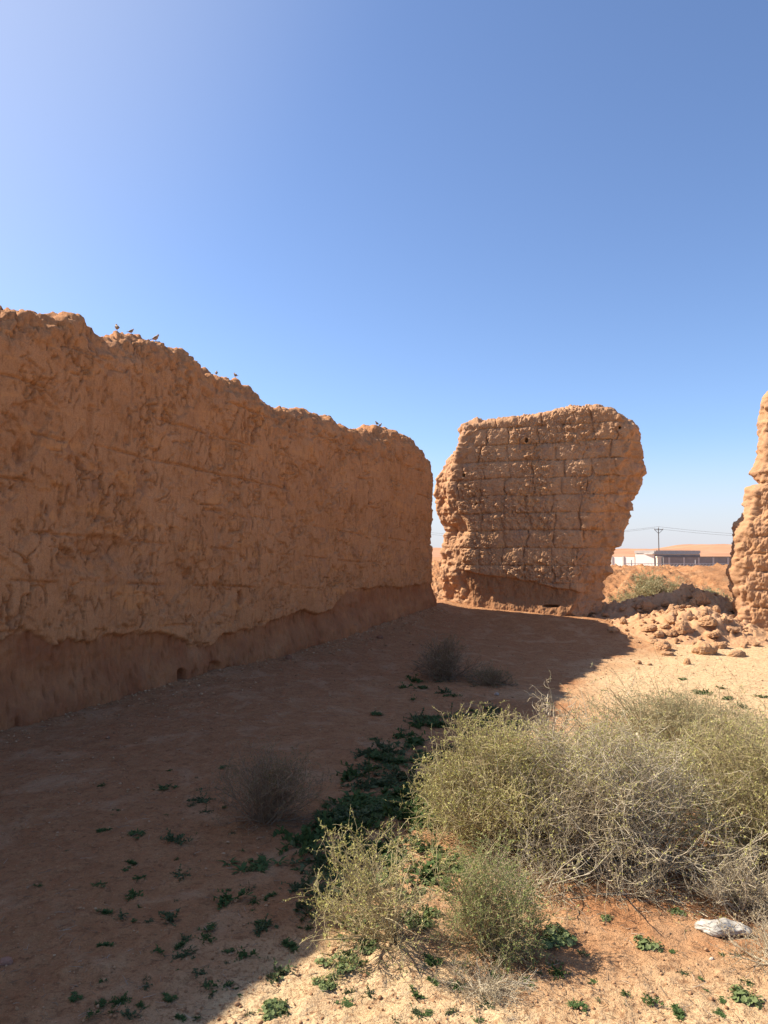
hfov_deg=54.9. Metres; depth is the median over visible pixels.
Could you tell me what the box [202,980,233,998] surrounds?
weed tuft
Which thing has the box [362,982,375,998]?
weed tuft
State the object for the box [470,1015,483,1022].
weed tuft
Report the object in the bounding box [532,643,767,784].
shrub
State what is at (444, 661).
dead shrub
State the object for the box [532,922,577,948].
leafy plant
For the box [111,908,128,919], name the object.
weed tuft
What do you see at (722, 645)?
mud clod
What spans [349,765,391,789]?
weed tuft
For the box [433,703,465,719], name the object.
weed tuft
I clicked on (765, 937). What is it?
dead shrub
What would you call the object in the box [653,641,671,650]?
mud clod
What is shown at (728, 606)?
mud clod
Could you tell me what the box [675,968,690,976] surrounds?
weed tuft
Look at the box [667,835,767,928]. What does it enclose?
dead shrub
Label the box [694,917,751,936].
plastic bag
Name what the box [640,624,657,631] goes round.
mud clod
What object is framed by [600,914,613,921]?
leafy plant
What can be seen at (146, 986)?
weed tuft
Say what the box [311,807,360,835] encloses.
weed tuft
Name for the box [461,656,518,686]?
shrub
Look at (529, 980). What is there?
weed tuft
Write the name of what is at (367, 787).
weed tuft
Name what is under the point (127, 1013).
weed tuft
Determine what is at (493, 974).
weed tuft
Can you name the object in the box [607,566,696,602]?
shrub
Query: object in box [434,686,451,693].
weed tuft
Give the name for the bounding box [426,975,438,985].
weed tuft
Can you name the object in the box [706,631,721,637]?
mud clod
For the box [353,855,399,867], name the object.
weed tuft
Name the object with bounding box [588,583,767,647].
rubble heap
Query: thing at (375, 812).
weed tuft
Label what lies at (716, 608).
mud clod
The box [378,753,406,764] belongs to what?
weed tuft
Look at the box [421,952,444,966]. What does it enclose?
weed tuft
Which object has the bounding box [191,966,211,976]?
weed tuft
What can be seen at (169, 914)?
weed tuft
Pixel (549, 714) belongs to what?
dead shrub
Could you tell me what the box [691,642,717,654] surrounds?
mud clod
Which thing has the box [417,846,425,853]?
weed tuft
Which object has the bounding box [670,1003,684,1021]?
weed tuft
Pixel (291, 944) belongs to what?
weed tuft
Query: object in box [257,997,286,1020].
leafy plant
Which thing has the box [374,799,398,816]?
weed tuft
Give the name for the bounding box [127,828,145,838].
weed tuft
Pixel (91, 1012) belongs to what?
weed tuft
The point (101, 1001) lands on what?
weed tuft
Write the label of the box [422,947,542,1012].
dead shrub
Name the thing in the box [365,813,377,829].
weed tuft
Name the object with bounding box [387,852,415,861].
weed tuft
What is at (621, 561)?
boundary wall
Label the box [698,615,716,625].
mud clod
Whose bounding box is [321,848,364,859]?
weed tuft
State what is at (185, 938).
weed tuft
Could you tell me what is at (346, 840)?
weed tuft
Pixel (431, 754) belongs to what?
weed tuft
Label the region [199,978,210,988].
weed tuft
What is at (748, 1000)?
leafy plant
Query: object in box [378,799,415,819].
weed tuft
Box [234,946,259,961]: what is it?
weed tuft
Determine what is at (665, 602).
mud clod
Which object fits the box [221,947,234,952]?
weed tuft
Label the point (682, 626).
mud clod
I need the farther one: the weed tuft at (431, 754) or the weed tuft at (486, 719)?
the weed tuft at (486, 719)
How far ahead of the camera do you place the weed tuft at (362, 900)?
3.45 m
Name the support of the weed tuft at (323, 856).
on the ground
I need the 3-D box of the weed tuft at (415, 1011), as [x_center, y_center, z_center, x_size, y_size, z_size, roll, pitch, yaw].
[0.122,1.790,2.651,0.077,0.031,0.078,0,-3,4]
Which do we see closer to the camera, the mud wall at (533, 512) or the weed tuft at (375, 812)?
the weed tuft at (375, 812)
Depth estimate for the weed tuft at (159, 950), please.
3.07 m
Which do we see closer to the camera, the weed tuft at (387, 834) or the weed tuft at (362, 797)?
the weed tuft at (387, 834)
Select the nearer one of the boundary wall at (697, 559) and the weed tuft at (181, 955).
the weed tuft at (181, 955)
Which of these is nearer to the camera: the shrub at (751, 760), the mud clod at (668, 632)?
the shrub at (751, 760)
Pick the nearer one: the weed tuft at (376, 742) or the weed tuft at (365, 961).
the weed tuft at (365, 961)
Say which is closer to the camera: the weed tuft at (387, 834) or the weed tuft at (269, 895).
the weed tuft at (269, 895)
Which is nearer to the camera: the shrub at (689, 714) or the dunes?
the shrub at (689, 714)
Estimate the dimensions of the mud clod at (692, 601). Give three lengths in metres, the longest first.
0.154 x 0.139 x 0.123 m
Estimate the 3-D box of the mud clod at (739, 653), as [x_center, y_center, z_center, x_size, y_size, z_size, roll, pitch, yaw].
[5.629,2.266,11.802,0.314,0.129,0.214,-3,-13,-5]
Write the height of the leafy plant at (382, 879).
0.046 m
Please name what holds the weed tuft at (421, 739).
on the ground
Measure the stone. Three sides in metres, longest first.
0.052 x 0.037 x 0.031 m
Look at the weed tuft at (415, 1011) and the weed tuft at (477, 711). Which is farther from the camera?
the weed tuft at (477, 711)
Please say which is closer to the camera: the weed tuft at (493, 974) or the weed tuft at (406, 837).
the weed tuft at (493, 974)
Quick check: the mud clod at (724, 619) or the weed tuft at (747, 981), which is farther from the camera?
the mud clod at (724, 619)
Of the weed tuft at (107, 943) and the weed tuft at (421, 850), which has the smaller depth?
the weed tuft at (107, 943)
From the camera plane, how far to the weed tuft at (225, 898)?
3.53 m
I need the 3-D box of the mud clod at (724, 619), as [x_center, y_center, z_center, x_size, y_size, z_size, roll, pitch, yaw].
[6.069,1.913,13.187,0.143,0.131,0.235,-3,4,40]
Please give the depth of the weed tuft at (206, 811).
4.68 m
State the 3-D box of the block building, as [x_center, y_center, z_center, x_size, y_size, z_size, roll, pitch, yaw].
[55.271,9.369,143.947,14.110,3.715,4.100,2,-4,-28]
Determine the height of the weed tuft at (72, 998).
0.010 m
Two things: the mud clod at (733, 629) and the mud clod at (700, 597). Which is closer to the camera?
the mud clod at (733, 629)
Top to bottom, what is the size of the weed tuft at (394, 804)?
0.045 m
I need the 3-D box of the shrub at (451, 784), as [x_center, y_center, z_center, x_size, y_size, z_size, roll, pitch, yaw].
[0.628,1.593,4.273,1.279,1.062,1.406,0,-3,0]
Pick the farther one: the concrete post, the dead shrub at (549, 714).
the concrete post
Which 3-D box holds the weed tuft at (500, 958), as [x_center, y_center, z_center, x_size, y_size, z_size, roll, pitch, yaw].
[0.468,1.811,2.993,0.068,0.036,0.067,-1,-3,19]
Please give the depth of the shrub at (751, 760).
4.00 m
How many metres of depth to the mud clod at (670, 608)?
13.72 m
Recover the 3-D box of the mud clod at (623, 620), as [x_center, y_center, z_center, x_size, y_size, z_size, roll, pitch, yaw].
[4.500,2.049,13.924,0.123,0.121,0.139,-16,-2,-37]
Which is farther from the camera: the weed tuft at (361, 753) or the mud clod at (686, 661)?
the mud clod at (686, 661)
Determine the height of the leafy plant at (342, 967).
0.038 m
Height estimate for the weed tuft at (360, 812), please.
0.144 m
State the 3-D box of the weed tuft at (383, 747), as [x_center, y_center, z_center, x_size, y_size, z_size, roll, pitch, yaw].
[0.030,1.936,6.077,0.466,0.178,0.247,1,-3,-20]
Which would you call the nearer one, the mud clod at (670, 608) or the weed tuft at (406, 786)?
the weed tuft at (406, 786)
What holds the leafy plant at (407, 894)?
on the ground
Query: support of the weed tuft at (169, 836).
on the ground
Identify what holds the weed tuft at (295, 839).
on the ground
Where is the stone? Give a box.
[0,956,12,965]
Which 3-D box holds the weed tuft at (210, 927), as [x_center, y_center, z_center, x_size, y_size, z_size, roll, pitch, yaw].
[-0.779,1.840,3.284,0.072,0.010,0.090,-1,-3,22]
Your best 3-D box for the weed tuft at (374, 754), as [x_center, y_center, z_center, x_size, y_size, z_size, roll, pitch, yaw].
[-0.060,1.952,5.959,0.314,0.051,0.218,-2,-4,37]
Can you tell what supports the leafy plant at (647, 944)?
on the ground
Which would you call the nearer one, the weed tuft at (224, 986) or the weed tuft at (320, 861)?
the weed tuft at (224, 986)
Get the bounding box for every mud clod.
[601,612,609,616]
[607,626,618,632]
[619,605,626,610]
[620,618,627,623]
[640,599,657,611]
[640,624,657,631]
[647,639,657,643]
[653,631,663,637]
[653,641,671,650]
[660,599,671,605]
[660,623,669,628]
[660,651,673,655]
[664,615,674,623]
[664,630,672,635]
[667,606,674,611]
[674,620,693,633]
[677,598,683,605]
[681,594,687,602]
[683,658,690,664]
[689,598,695,604]
[691,590,710,604]
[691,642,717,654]
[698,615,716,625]
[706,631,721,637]
[711,641,726,648]
[712,605,720,612]
[722,615,727,623]
[725,602,732,610]
[726,626,739,632]
[727,650,745,657]
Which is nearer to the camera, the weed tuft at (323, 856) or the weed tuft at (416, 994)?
the weed tuft at (416, 994)
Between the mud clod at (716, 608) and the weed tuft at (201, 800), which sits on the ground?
the weed tuft at (201, 800)
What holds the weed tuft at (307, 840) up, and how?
on the ground
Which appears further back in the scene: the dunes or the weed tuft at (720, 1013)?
the dunes
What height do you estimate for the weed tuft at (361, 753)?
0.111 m
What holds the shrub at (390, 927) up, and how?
on the ground
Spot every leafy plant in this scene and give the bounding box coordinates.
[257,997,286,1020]
[312,972,337,991]
[314,949,359,974]
[341,910,386,933]
[353,937,380,954]
[362,866,399,887]
[391,886,427,903]
[400,907,440,928]
[420,875,441,884]
[450,862,466,874]
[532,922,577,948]
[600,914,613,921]
[633,935,663,952]
[668,907,685,915]
[729,984,764,1009]
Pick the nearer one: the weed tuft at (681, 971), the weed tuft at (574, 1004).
the weed tuft at (574, 1004)
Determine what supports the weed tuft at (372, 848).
on the ground
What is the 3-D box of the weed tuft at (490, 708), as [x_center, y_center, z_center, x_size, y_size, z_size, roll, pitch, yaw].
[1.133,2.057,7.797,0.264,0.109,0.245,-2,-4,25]
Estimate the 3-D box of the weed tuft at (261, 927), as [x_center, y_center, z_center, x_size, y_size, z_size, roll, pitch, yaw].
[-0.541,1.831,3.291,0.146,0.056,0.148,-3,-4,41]
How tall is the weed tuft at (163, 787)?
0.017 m
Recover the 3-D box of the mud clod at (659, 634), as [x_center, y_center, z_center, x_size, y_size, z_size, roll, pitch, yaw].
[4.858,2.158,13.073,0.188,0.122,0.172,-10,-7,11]
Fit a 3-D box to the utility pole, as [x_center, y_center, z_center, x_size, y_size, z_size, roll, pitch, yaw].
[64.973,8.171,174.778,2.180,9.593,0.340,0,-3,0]
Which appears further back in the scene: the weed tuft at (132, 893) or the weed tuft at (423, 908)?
the weed tuft at (132, 893)
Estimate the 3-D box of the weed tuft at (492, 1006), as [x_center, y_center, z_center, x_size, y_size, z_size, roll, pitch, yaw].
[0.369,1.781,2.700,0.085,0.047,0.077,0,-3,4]
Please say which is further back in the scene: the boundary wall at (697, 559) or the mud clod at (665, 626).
the boundary wall at (697, 559)
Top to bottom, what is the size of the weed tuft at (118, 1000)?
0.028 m
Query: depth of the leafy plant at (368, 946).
3.10 m
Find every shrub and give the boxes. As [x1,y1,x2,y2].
[189,734,350,833]
[283,806,462,990]
[382,700,602,882]
[395,633,491,682]
[403,828,563,985]
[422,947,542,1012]
[440,662,767,936]
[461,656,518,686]
[467,840,565,908]
[516,678,596,751]
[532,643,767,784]
[566,838,697,913]
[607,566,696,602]
[631,686,767,898]
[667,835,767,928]
[702,583,732,600]
[704,890,767,976]
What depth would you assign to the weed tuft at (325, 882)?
3.61 m
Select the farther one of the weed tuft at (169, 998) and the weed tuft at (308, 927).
the weed tuft at (308, 927)
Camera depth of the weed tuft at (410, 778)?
5.23 m
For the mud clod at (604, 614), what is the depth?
14.66 m
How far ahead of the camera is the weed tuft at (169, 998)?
2.75 m
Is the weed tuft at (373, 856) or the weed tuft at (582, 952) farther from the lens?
the weed tuft at (373, 856)
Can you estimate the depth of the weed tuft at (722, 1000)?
2.72 m
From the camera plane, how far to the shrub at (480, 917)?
3.07 m
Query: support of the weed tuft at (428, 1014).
on the ground
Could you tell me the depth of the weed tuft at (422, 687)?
8.86 m
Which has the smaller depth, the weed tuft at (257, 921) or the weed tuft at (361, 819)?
the weed tuft at (257, 921)
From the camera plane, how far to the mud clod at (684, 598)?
14.35 m
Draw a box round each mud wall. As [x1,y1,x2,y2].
[0,305,436,730]
[433,404,646,616]
[725,391,767,631]
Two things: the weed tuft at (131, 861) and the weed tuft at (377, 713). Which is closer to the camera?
the weed tuft at (131, 861)
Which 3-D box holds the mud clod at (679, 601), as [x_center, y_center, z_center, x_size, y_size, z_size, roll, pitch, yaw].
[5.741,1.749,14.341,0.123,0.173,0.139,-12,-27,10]
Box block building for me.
[634,550,699,565]
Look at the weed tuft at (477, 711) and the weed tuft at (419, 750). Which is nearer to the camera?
the weed tuft at (419, 750)
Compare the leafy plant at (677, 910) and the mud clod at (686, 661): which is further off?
the mud clod at (686, 661)
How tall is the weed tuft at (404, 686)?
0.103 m
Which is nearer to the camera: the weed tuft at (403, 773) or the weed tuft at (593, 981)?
the weed tuft at (593, 981)
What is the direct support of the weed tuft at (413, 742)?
on the ground
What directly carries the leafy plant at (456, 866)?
on the ground
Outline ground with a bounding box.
[0,557,767,1023]
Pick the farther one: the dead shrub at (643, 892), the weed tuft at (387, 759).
the weed tuft at (387, 759)
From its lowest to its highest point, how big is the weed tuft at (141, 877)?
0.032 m
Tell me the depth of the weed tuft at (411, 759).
5.85 m
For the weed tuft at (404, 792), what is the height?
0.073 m
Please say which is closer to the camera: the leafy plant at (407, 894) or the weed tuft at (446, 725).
the leafy plant at (407, 894)
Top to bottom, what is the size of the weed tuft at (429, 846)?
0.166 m
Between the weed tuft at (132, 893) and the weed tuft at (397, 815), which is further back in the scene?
the weed tuft at (397, 815)
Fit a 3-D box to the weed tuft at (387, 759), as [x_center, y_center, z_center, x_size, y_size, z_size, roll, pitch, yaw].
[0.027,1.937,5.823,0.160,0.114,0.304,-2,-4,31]
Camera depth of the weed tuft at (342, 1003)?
2.73 m
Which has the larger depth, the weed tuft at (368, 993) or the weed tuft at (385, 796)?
the weed tuft at (385, 796)
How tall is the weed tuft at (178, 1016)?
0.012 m
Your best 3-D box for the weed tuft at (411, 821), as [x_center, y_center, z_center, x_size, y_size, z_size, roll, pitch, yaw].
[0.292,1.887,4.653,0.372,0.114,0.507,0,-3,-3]
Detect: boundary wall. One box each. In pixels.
[611,556,634,565]
[663,557,730,566]
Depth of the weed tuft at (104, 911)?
3.39 m
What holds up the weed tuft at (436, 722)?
on the ground
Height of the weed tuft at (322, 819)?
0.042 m
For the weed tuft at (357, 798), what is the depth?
4.84 m
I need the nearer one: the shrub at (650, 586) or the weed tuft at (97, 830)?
the weed tuft at (97, 830)
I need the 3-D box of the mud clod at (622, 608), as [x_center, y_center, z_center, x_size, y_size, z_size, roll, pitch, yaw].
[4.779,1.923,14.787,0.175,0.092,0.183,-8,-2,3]
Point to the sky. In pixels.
(421, 220)
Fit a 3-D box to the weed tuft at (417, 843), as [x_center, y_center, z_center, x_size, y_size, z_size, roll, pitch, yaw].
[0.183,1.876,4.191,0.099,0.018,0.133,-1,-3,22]
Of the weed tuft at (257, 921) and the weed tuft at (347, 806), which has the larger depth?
the weed tuft at (347, 806)
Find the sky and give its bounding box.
[0,0,767,548]
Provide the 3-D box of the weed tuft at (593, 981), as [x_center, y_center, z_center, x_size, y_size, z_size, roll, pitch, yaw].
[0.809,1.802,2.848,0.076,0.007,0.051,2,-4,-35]
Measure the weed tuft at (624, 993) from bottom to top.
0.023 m
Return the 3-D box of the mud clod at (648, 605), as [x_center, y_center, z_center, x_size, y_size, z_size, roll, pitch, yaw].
[5.213,1.835,14.545,0.366,0.218,0.260,11,2,40]
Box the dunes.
[432,544,731,556]
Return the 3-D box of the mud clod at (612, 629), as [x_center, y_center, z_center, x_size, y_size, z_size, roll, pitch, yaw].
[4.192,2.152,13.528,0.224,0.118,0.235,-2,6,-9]
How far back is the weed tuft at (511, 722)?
7.14 m
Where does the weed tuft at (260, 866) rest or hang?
on the ground
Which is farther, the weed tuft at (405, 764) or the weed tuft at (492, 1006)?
the weed tuft at (405, 764)
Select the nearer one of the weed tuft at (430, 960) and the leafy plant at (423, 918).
the weed tuft at (430, 960)
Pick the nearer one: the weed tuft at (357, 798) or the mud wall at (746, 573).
the weed tuft at (357, 798)
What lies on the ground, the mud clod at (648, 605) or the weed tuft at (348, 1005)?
the weed tuft at (348, 1005)
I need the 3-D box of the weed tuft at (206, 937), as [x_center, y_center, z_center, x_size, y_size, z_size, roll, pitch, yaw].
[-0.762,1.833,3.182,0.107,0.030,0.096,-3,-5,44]
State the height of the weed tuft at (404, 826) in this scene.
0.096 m
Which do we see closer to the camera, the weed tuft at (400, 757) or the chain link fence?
the weed tuft at (400, 757)
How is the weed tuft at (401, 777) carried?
on the ground
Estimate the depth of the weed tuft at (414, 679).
9.25 m
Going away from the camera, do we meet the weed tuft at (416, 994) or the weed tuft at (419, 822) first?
the weed tuft at (416, 994)
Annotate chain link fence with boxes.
[624,560,728,566]
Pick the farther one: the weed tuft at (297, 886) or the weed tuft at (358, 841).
the weed tuft at (358, 841)
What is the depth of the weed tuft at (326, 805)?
4.80 m
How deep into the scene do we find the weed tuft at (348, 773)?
5.46 m
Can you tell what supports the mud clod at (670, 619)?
on the rubble heap
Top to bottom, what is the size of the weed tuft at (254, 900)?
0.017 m
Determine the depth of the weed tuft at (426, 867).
3.80 m
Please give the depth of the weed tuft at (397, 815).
4.64 m
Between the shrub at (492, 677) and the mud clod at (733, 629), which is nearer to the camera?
the shrub at (492, 677)
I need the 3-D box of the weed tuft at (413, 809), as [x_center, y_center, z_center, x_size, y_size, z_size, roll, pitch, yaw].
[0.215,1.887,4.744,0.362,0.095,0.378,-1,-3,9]
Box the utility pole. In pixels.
[654,526,662,549]
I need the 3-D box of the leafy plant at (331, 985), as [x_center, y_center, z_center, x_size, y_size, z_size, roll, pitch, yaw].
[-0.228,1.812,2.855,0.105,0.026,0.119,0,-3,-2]
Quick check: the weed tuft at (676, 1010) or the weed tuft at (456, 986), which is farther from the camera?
the weed tuft at (456, 986)
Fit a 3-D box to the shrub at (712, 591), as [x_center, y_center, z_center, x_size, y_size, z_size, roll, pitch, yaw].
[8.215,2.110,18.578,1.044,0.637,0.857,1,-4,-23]
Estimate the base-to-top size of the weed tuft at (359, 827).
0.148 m
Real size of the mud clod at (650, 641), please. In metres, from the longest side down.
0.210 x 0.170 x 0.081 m
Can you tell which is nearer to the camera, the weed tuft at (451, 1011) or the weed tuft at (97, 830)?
the weed tuft at (451, 1011)
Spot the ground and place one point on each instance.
(534, 641)
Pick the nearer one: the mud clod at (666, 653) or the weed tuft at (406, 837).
the weed tuft at (406, 837)
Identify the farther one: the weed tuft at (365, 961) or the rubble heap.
the rubble heap
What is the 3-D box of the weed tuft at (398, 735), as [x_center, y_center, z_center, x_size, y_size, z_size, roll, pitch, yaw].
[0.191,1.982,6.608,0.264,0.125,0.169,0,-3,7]
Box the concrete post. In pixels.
[655,556,661,566]
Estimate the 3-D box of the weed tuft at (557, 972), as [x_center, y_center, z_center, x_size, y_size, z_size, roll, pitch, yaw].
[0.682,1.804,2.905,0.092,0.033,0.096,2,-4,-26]
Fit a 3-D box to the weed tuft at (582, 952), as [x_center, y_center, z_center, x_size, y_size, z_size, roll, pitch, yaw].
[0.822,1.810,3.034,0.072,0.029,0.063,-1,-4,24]
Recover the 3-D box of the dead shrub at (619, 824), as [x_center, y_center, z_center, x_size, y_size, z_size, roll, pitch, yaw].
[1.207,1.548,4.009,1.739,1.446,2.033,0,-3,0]
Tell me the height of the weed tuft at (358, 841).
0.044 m
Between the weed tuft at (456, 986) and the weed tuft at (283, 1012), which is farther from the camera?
the weed tuft at (456, 986)
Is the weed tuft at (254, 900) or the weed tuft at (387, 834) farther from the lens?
the weed tuft at (387, 834)
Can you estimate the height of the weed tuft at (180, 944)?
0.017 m
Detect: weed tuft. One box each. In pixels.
[67,990,83,1002]
[84,1008,102,1019]
[91,880,107,887]
[94,997,106,1007]
[96,828,111,832]
[96,941,114,946]
[97,908,113,914]
[108,991,131,1007]
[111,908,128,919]
[116,1006,141,1019]
[124,888,143,900]
[126,859,138,864]
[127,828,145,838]
[133,875,145,881]
[139,982,152,990]
[151,944,164,955]
[152,783,178,790]
[158,907,180,925]
[160,827,192,844]
[162,992,177,1001]
[170,945,197,961]
[171,863,190,881]
[174,939,188,949]
[174,1013,186,1022]
[179,932,191,940]
[185,787,215,803]
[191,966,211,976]
[196,931,216,944]
[197,922,216,930]
[199,804,213,813]
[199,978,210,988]
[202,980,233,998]
[211,887,255,909]
[218,855,288,874]
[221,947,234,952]
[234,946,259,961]
[246,913,278,936]
[247,897,260,904]
[254,918,271,925]
[263,891,276,900]
[266,958,295,983]
[272,821,333,859]
[275,1008,289,1016]
[279,870,317,896]
[280,937,298,952]
[285,831,306,846]
[289,823,363,876]
[293,870,351,921]
[304,925,314,930]
[306,872,395,904]
[309,816,354,830]
[310,806,343,822]
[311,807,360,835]
[311,838,345,866]
[311,859,356,884]
[321,802,384,820]
[321,803,330,807]
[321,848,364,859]
[322,789,374,813]
[323,790,389,808]
[327,801,355,816]
[332,997,353,1006]
[333,804,381,828]
[335,760,384,783]
[336,813,387,836]
[337,838,401,860]
[339,760,398,794]
[339,833,352,843]
[339,891,377,914]
[341,790,369,800]
[342,986,357,994]
[343,1001,354,1007]
[346,834,377,850]
[348,748,392,776]
[348,850,397,863]
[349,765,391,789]
[350,742,381,758]
[350,814,415,858]
[351,800,408,818]
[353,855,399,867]
[357,959,368,964]
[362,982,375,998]
[364,748,394,760]
[364,789,414,805]
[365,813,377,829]
[366,820,417,851]
[369,758,415,786]
[370,710,384,714]
[372,737,409,755]
[374,752,396,764]
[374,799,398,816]
[375,738,388,749]
[377,785,421,800]
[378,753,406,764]
[378,798,416,808]
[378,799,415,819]
[379,761,411,769]
[381,762,433,782]
[381,766,428,790]
[383,805,415,819]
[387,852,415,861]
[391,852,466,890]
[392,728,415,739]
[392,780,435,798]
[393,795,426,817]
[393,816,427,829]
[395,753,432,763]
[399,681,414,688]
[401,730,431,743]
[402,799,450,828]
[402,811,443,827]
[403,707,433,721]
[404,735,424,748]
[405,674,423,682]
[409,839,425,847]
[409,984,424,999]
[409,1002,428,1020]
[410,715,442,720]
[411,823,450,857]
[412,718,421,729]
[412,749,428,754]
[414,685,427,688]
[414,718,443,726]
[416,751,441,758]
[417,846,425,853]
[418,905,434,912]
[419,1009,433,1016]
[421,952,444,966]
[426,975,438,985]
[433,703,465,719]
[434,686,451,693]
[435,722,456,727]
[445,1005,458,1016]
[446,978,465,992]
[461,708,498,716]
[468,713,499,725]
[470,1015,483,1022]
[475,995,494,1009]
[481,700,500,712]
[488,969,500,978]
[491,954,508,965]
[501,718,521,725]
[516,973,537,987]
[547,964,570,980]
[565,998,588,1012]
[577,947,591,959]
[587,977,597,983]
[620,988,631,997]
[640,991,667,1006]
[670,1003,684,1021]
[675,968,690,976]
[690,689,711,695]
[711,1007,726,1017]
[716,995,727,1004]
[740,977,754,987]
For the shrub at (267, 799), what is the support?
on the ground
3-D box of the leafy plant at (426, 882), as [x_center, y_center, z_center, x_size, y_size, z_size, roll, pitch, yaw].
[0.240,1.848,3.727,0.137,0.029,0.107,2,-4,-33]
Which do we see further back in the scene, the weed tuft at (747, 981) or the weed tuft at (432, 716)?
the weed tuft at (432, 716)
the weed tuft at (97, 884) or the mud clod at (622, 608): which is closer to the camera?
the weed tuft at (97, 884)
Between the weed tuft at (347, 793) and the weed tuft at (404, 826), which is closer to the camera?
the weed tuft at (404, 826)
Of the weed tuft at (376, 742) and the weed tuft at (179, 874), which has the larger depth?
the weed tuft at (376, 742)
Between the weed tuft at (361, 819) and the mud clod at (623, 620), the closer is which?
the weed tuft at (361, 819)
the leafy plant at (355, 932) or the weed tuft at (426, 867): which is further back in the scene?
the weed tuft at (426, 867)
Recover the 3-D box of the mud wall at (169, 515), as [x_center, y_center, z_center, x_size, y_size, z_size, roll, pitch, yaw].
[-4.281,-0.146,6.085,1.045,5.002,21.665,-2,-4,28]
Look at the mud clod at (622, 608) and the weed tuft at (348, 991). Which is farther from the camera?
the mud clod at (622, 608)
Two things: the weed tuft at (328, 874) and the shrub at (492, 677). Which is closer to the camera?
the weed tuft at (328, 874)
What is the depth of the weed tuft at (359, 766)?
5.62 m
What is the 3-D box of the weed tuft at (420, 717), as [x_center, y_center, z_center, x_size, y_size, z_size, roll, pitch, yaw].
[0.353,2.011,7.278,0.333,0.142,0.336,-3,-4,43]
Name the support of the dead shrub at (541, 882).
on the ground
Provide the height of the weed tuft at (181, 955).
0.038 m
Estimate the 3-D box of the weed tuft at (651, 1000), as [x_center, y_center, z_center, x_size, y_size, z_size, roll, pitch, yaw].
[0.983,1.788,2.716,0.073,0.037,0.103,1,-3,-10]
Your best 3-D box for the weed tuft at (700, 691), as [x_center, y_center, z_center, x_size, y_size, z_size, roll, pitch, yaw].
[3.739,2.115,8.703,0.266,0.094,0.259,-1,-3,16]
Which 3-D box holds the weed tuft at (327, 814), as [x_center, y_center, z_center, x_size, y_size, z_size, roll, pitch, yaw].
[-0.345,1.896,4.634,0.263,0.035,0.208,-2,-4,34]
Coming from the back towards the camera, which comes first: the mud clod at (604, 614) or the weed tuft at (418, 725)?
the mud clod at (604, 614)
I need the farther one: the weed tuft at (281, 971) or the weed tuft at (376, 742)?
the weed tuft at (376, 742)
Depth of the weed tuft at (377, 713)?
7.44 m
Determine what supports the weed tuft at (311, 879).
on the ground

